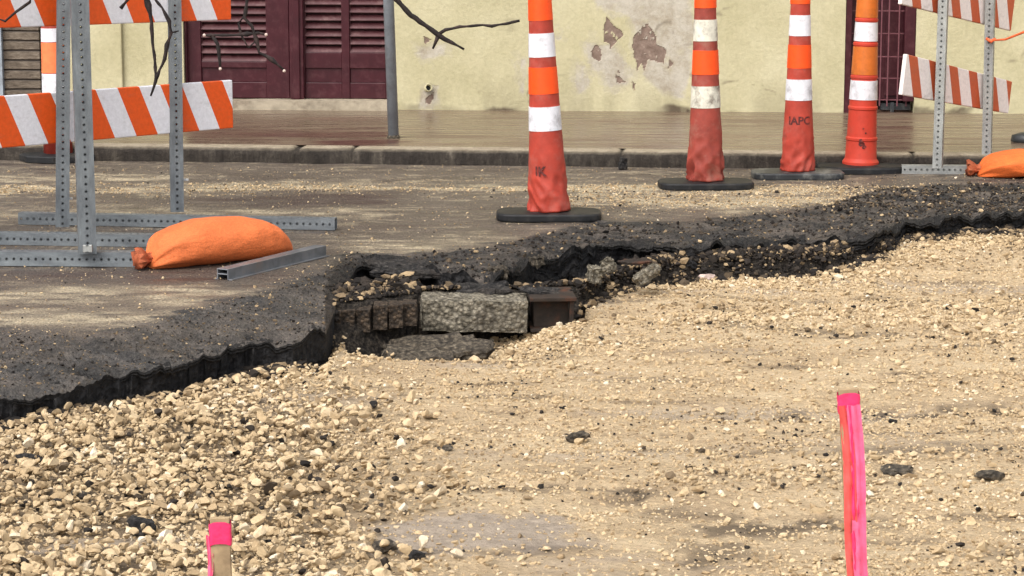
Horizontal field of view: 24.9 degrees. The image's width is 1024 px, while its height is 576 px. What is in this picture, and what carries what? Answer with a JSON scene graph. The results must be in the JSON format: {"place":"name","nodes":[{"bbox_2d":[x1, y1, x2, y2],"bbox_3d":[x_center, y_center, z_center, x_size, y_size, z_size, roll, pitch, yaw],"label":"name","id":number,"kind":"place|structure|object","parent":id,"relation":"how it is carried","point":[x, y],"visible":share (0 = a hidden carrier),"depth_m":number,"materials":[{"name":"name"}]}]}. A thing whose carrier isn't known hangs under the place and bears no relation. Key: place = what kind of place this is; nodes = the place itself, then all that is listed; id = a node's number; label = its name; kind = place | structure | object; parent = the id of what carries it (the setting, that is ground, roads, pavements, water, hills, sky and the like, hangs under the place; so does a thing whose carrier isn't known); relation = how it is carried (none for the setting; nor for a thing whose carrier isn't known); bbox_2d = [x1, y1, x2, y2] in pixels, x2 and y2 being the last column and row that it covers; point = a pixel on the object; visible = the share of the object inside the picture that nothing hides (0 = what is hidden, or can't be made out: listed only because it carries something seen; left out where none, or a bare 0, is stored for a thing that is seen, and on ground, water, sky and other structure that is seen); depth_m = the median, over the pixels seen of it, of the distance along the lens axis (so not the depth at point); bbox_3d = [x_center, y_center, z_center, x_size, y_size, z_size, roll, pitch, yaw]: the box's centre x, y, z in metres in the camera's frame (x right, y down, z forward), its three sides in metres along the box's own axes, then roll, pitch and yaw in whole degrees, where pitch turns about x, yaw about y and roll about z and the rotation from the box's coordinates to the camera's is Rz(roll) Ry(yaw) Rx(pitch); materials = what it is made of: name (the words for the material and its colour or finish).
{"place":"outdoors","nodes":[
{"label":"outdoors","id":0,"kind":"place"},
{"bbox_2d":[0,145,1023,575],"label":"gravel bed","id":1,"kind":"object","parent":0,"point":[528,525],"visible":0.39,"depth_m":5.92,"materials":[{"name":"beige gravel"}]},
{"bbox_2d":[15,453,43,460],"bbox_3d":[-1.189,0.420,5.708,0.071,0.025,0.041,4,10,22],"label":"asphalt chunk","id":2,"kind":"object","parent":1,"relation":"on","point":[26,455],"visible":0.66,"depth_m":5.70,"materials":[{"name":"grey asphalt"}]},
{"bbox_2d":[71,490,86,500],"bbox_3d":[-1.014,0.486,5.413,0.042,0.029,0.028,0,10,0],"label":"asphalt chunk","id":3,"kind":"object","parent":1,"relation":"on","point":[78,494],"visible":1,"depth_m":5.41,"materials":[{"name":"black asphalt"}]},
{"bbox_2d":[126,515,155,535],"bbox_3d":[-0.824,0.528,5.146,0.070,0.041,0.052,0,10,0],"label":"asphalt chunk","id":4,"kind":"object","parent":1,"relation":"on","point":[134,521],"visible":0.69,"depth_m":5.13,"materials":[{"name":"black asphalt"}]},
{"bbox_2d":[206,516,231,575],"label":"survey stake","id":5,"kind":"object","parent":1,"relation":"on","point":[218,541],"visible":1,"depth_m":4.08,"materials":[{"name":"brown wood"}]},
{"bbox_2d":[0,0,519,95],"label":"bare tree","id":6,"kind":"object","parent":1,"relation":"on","point":[404,8],"visible":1,"depth_m":7.31,"materials":[{"name":"brown plant"}]},
{"bbox_2d":[372,539,397,552],"bbox_3d":[-0.275,0.562,5.012,0.048,0.036,0.051,-9,13,-42],"label":"asphalt chunk","id":7,"kind":"object","parent":1,"relation":"on","point":[392,545],"visible":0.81,"depth_m":5.00,"materials":[{"name":"black asphalt"}]},
{"bbox_2d":[408,549,425,559],"bbox_3d":[-0.205,0.573,4.958,0.043,0.026,0.028,0,10,0],"label":"asphalt chunk","id":8,"kind":"object","parent":1,"relation":"on","point":[414,554],"visible":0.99,"depth_m":4.95,"materials":[{"name":"black asphalt"}]},
{"bbox_2d":[381,331,495,360],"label":"concrete slab","id":9,"kind":"structure","parent":1,"relation":"on","point":[451,346],"depth_m":7.44,"materials":[{"name":"grey concrete"}]},
{"bbox_2d":[437,445,452,450],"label":"asphalt chunk","id":10,"kind":"object","parent":1,"relation":"on","point":[447,447],"visible":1,"depth_m":5.92,"materials":[{"name":"grey asphalt"}]},
{"bbox_2d":[0,228,1023,575],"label":"gravel fine","id":11,"kind":"object","parent":1,"relation":"on","point":[616,454],"visible":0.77,"depth_m":6.19,"materials":[{"name":"gravel"}]},
{"bbox_2d":[0,224,1023,431],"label":"edge rubble","id":12,"kind":"object","parent":1,"relation":"on","point":[405,283],"visible":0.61,"depth_m":8.47,"materials":[{"name":"stone"}]},
{"bbox_2d":[585,264,606,284],"bbox_3d":[0.289,-0.047,8.012,0.062,0.066,0.062,9,6,-21],"label":"concrete fragment","id":13,"kind":"object","parent":12,"relation":"on","point":[594,274],"visible":1,"depth_m":7.99,"materials":[{"name":"grey concrete"}]},
{"bbox_2d":[600,257,616,274],"bbox_3d":[0.335,-0.078,8.105,0.057,0.062,0.059,-18,1,27],"label":"concrete fragment","id":14,"kind":"object","parent":12,"relation":"on","point":[609,264],"visible":0.82,"depth_m":8.08,"materials":[{"name":"grey concrete"}]},
{"bbox_2d":[0,226,1023,575],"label":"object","id":15,"kind":"object","parent":1,"relation":"on","point":[846,310],"visible":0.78,"depth_m":6.99,"materials":[{"name":"stone"}]},
{"bbox_2d":[527,287,576,331],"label":"iron beam","id":16,"kind":"structure","parent":1,"relation":"on","point":[548,310],"depth_m":7.67,"materials":[{"name":"brown metal"}]},
{"bbox_2d":[518,285,576,294],"bbox_3d":[0.119,0.009,7.740,0.210,0.023,0.125,5,13,-7],"label":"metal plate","id":17,"kind":"object","parent":16,"relation":"on","point":[541,290],"visible":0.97,"depth_m":7.72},
{"bbox_2d":[565,430,589,442],"bbox_3d":[0.171,0.392,6.060,0.064,0.038,0.036,-3,10,-15],"label":"asphalt chunk","id":18,"kind":"object","parent":1,"relation":"on","point":[571,437],"visible":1,"depth_m":6.04,"materials":[{"name":"grey asphalt"}]},
{"bbox_2d":[632,263,661,286],"bbox_3d":[0.475,-0.048,8.125,0.109,0.058,0.074,-39,14,-2],"label":"concrete fragment","id":19,"kind":"object","parent":1,"relation":"on","point":[647,274],"visible":1,"depth_m":8.10,"materials":[{"name":"grey concrete"}]},
{"bbox_2d":[617,257,652,264],"bbox_3d":[0.432,-0.095,8.161,0.124,0.011,0.068,-4,16,-3],"label":"rusty plate","id":20,"kind":"object","parent":19,"relation":"on","point":[634,261],"visible":1,"depth_m":8.15,"materials":[{"name":"metal"}]},
{"bbox_2d":[698,274,714,279],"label":"limestone block","id":21,"kind":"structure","parent":1,"relation":"on","point":[708,276],"depth_m":8.52,"materials":[{"name":"white stone"}]},
{"bbox_2d":[837,387,867,575],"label":"survey stake","id":22,"kind":"object","parent":1,"relation":"on","point":[852,456],"visible":1,"depth_m":4.05,"materials":[{"name":"pink wood"}]},
{"bbox_2d":[888,419,897,422],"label":"asphalt chunk","id":23,"kind":"object","parent":1,"relation":"on","point":[892,420],"visible":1,"depth_m":6.28,"materials":[{"name":"black asphalt"}]},
{"bbox_2d":[880,463,913,475],"bbox_3d":[0.949,0.448,5.706,0.083,0.024,0.083,0,10,0],"label":"asphalt chunk","id":24,"kind":"object","parent":1,"relation":"on","point":[896,469],"visible":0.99,"depth_m":5.68,"materials":[{"name":"grey asphalt"}]},
{"bbox_2d":[974,470,1004,480],"bbox_3d":[1.154,0.452,5.602,0.065,0.025,0.052,9,13,41],"label":"asphalt chunk","id":25,"kind":"object","parent":1,"relation":"on","point":[991,475],"visible":1,"depth_m":5.59,"materials":[{"name":"grey asphalt"}]},
{"bbox_2d":[0,160,1023,400],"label":"road","id":26,"kind":"structure","parent":0,"point":[486,225],"depth_m":8.90,"materials":[{"name":"grey asphalt"}]},
{"bbox_2d":[19,26,94,163],"bbox_3d":[-2.185,-1.091,11.085,0.362,0.966,0.272,3,10,17],"label":"channelizer post","id":27,"kind":"object","parent":26,"relation":"on","point":[48,65],"visible":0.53,"depth_m":11.04,"materials":[{"name":"orange plastic"}]},
{"bbox_2d":[0,0,145,266],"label":"barricade frame","id":28,"kind":"object","parent":26,"relation":"on","point":[87,253],"visible":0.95,"depth_m":7.91,"materials":[{"name":"silver metal"}]},
{"bbox_2d":[0,0,336,246],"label":"striped barricade","id":29,"kind":"object","parent":26,"relation":"on","point":[175,107],"visible":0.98,"depth_m":8.80,"materials":[{"name":"white paint"}]},
{"bbox_2d":[131,216,292,269],"bbox_3d":[-1.037,-0.170,8.086,0.624,0.154,0.253,-7,12,-36],"label":"sandbag","id":30,"kind":"object","parent":26,"relation":"on","point":[206,240],"visible":0.93,"depth_m":7.97,"materials":[{"name":"orange fabric"}]},
{"bbox_2d":[215,245,329,280],"bbox_3d":[-0.822,-0.090,7.975,0.074,0.038,0.600,5,11,28],"label":"steel channel","id":31,"kind":"object","parent":26,"relation":"on","point":[270,263],"visible":1,"depth_m":7.93,"materials":[{"name":"silver metal"}]},
{"bbox_2d":[366,257,439,279],"bbox_3d":[-0.363,-0.071,8.073,0.287,0.033,0.213,3,15,-9],"label":"asphalt sheet","id":32,"kind":"object","parent":26,"relation":"on","point":[390,267],"visible":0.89,"depth_m":8.05,"materials":[{"name":"grey asphalt"}]},
{"bbox_2d":[0,143,986,169],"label":"kerb","id":33,"kind":"structure","parent":26,"relation":"on","point":[459,156],"depth_m":10.99,"materials":[{"name":"concrete"}]},
{"bbox_2d":[0,165,1023,397],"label":"road crumbs","id":34,"kind":"object","parent":26,"relation":"on","point":[839,208],"visible":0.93,"depth_m":9.59,"materials":[{"name":"stone"}]},
{"bbox_2d":[0,208,1023,420],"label":"road edge","id":35,"kind":"object","parent":26,"relation":"attached to","point":[646,245],"visible":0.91,"depth_m":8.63,"materials":[{"name":"black asphalt"}]},
{"bbox_2d":[487,265,508,279],"bbox_3d":[-0.048,-0.055,8.027,0.083,0.053,0.070,6,8,-11],"label":"concrete fragment","id":36,"kind":"object","parent":35,"relation":"on","point":[497,269],"visible":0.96,"depth_m":8.01,"materials":[{"name":"grey concrete"}]},
{"bbox_2d":[529,254,545,268],"bbox_3d":[0.090,-0.093,8.149,0.048,0.041,0.052,-14,15,-28],"label":"concrete fragment","id":37,"kind":"object","parent":35,"relation":"on","point":[537,262],"visible":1,"depth_m":8.13,"materials":[{"name":"grey concrete"}]},
{"bbox_2d":[496,0,601,222],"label":"traffic cone","id":38,"kind":"object","parent":26,"relation":"on","point":[548,201],"visible":1,"depth_m":9.06,"materials":[{"name":"orange plastic"}]},
{"bbox_2d":[618,156,627,169],"bbox_3d":[0.520,-0.576,10.789,0.048,0.069,0.043,9,6,-21],"label":"kerb clod","id":39,"kind":"object","parent":26,"relation":"on","point":[622,163],"visible":1,"depth_m":10.78,"materials":[{"name":"concrete"}]},
{"bbox_2d":[440,220,959,282],"bbox_3d":[1.611,-0.095,8.505,13.710,0.101,1.688,-5,11,-26],"label":"road edge","id":40,"kind":"object","parent":26,"relation":"attached to","point":[857,247],"visible":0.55,"depth_m":8.83,"materials":[{"name":"asphalt"}]},
{"bbox_2d":[657,0,753,190],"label":"traffic cone","id":41,"kind":"object","parent":26,"relation":"on","point":[705,166],"visible":1,"depth_m":10.02,"materials":[{"name":"orange plastic"}]},
{"bbox_2d":[509,222,1021,282],"bbox_3d":[1.611,-0.070,8.537,13.734,0.101,1.719,-5,11,-26],"label":"road edge","id":42,"kind":"object","parent":26,"relation":"attached to","point":[692,264],"visible":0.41,"depth_m":8.57,"materials":[{"name":"asphalt"}]},
{"bbox_2d":[751,0,843,180],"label":"traffic cone","id":43,"kind":"object","parent":26,"relation":"on","point":[797,161],"visible":1,"depth_m":10.39,"materials":[{"name":"plastic"}]},
{"bbox_2d":[816,0,904,174],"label":"traffic cone","id":44,"kind":"object","parent":26,"relation":"on","point":[860,158],"visible":0.99,"depth_m":10.62,"materials":[{"name":"orange plastic"}]},
{"bbox_2d":[898,0,1014,173],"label":"striped barricade","id":45,"kind":"object","parent":26,"relation":"on","point":[940,82],"visible":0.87,"depth_m":10.60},
{"bbox_2d":[986,31,1023,42],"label":"orange cord","id":46,"kind":"object","parent":45,"relation":"attached to","point":[1004,39],"visible":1,"depth_m":10.60,"materials":[{"name":"orange plastic"}]},
{"bbox_2d":[965,149,1023,177],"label":"sandbag","id":47,"kind":"object","parent":26,"relation":"on","point":[1005,164],"visible":1,"depth_m":10.44,"materials":[{"name":"orange fabric"}]},
{"bbox_2d":[70,0,1023,113],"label":"stucco building","id":48,"kind":"structure","parent":0,"point":[623,55],"depth_m":12.77,"materials":[{"name":"paint"}]},
{"bbox_2d":[187,0,289,97],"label":"door","id":49,"kind":"structure","parent":48,"relation":"in","point":[252,75],"depth_m":12.95,"materials":[{"name":"red paint"}]},
{"bbox_2d":[303,0,386,98],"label":"door","id":50,"kind":"structure","parent":48,"relation":"in","point":[344,40],"depth_m":12.91,"materials":[{"name":"red paint"}]},
{"bbox_2d":[424,84,432,91],"bbox_3d":[-0.465,-1.107,12.820,0.044,0.048,0.040,-4,11,-23],"label":"wall spigot","id":51,"kind":"object","parent":48,"relation":"attached to","point":[428,87],"depth_m":12.81,"materials":[{"name":"yellow paint"}]},
{"bbox_2d":[851,0,903,98],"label":"gate door","id":52,"kind":"structure","parent":48,"relation":"in","point":[894,15],"depth_m":12.75,"materials":[{"name":"red paint"}]},
{"bbox_2d":[72,109,1023,152],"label":"sidewalk","id":53,"kind":"structure","parent":0,"point":[904,131],"depth_m":11.81,"materials":[{"name":"concrete"}]},
{"bbox_2d":[0,27,41,95],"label":"clapboard building","id":54,"kind":"structure","parent":53,"relation":"on","point":[20,62],"depth_m":12.95,"materials":[{"name":"wood"}]},
{"bbox_2d":[383,0,399,138],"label":"sign pole","id":55,"kind":"object","parent":53,"relation":"on","point":[391,71],"visible":1,"depth_m":11.39,"materials":[{"name":"metal"}]},
{"bbox_2d":[1011,132,1023,142],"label":"rubber base","id":56,"kind":"object","parent":53,"relation":"on","point":[1018,138],"visible":1,"depth_m":11.25,"materials":[{"name":"black rubber"}]},
{"bbox_2d":[547,265,579,281],"bbox_3d":[1.619,-0.035,8.544,13.756,0.115,1.704,-5,11,-26],"label":"road edge","id":57,"kind":"object","parent":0,"point":[572,267],"visible":0.15,"depth_m":8.52,"materials":[{"name":"asphalt"}]},
{"bbox_2d":[326,247,886,356],"bbox_3d":[0.604,-0.035,8.637,3.619,0.264,0.790,-8,13,-40],"label":"road base","id":58,"kind":"object","parent":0,"point":[372,341],"visible":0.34,"depth_m":7.80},
{"bbox_2d":[336,310,340,323],"bbox_3d":[-0.573,0.108,7.515,0.050,0.084,0.103,-1,10,1],"label":"paving brick","id":59,"kind":"object","parent":58,"relation":"on","point":[338,314],"visible":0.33,"depth_m":7.46,"materials":[{"name":"brown brick"}]},
{"bbox_2d":[341,308,355,325],"bbox_3d":[-0.528,0.103,7.532,0.051,0.080,0.104,-1,10,1],"label":"paving brick","id":60,"kind":"object","parent":58,"relation":"on","point":[348,315],"visible":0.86,"depth_m":7.48,"materials":[{"name":"brown brick"}]},
{"bbox_2d":[356,305,372,331],"bbox_3d":[-0.480,0.099,7.538,0.050,0.075,0.102,0,10,2],"label":"paving brick","id":61,"kind":"object","parent":58,"relation":"on","point":[364,316],"visible":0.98,"depth_m":7.49,"materials":[{"name":"brown brick"}]},
{"bbox_2d":[373,301,388,329],"bbox_3d":[-0.427,0.088,7.554,0.051,0.084,0.103,1,10,-2],"label":"paving brick","id":62,"kind":"object","parent":58,"relation":"on","point":[380,316],"visible":0.98,"depth_m":7.51,"materials":[{"name":"brown brick"}]},
{"bbox_2d":[388,300,402,327],"bbox_3d":[-0.378,0.085,7.560,0.051,0.081,0.104,-1,10,-1],"label":"paving brick","id":63,"kind":"object","parent":58,"relation":"on","point":[395,312],"visible":1,"depth_m":7.51,"materials":[{"name":"brown brick"}]},
{"bbox_2d":[403,299,417,325],"bbox_3d":[-0.334,0.080,7.577,0.050,0.076,0.103,-1,10,0],"label":"paving brick","id":64,"kind":"object","parent":58,"relation":"on","point":[410,312],"visible":1,"depth_m":7.53,"materials":[{"name":"brown brick"}]},
{"bbox_2d":[420,292,528,332],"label":"concrete block","id":65,"kind":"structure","parent":58,"relation":"on","point":[464,312],"depth_m":7.63,"materials":[{"name":"grey concrete"}]},
{"bbox_2d":[456,280,512,294],"bbox_3d":[-0.098,0.004,7.805,0.221,0.031,0.129,-1,17,12],"label":"asphalt sheet","id":66,"kind":"object","parent":65,"relation":"on","point":[499,288],"visible":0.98,"depth_m":7.79,"materials":[{"name":"grey asphalt"}]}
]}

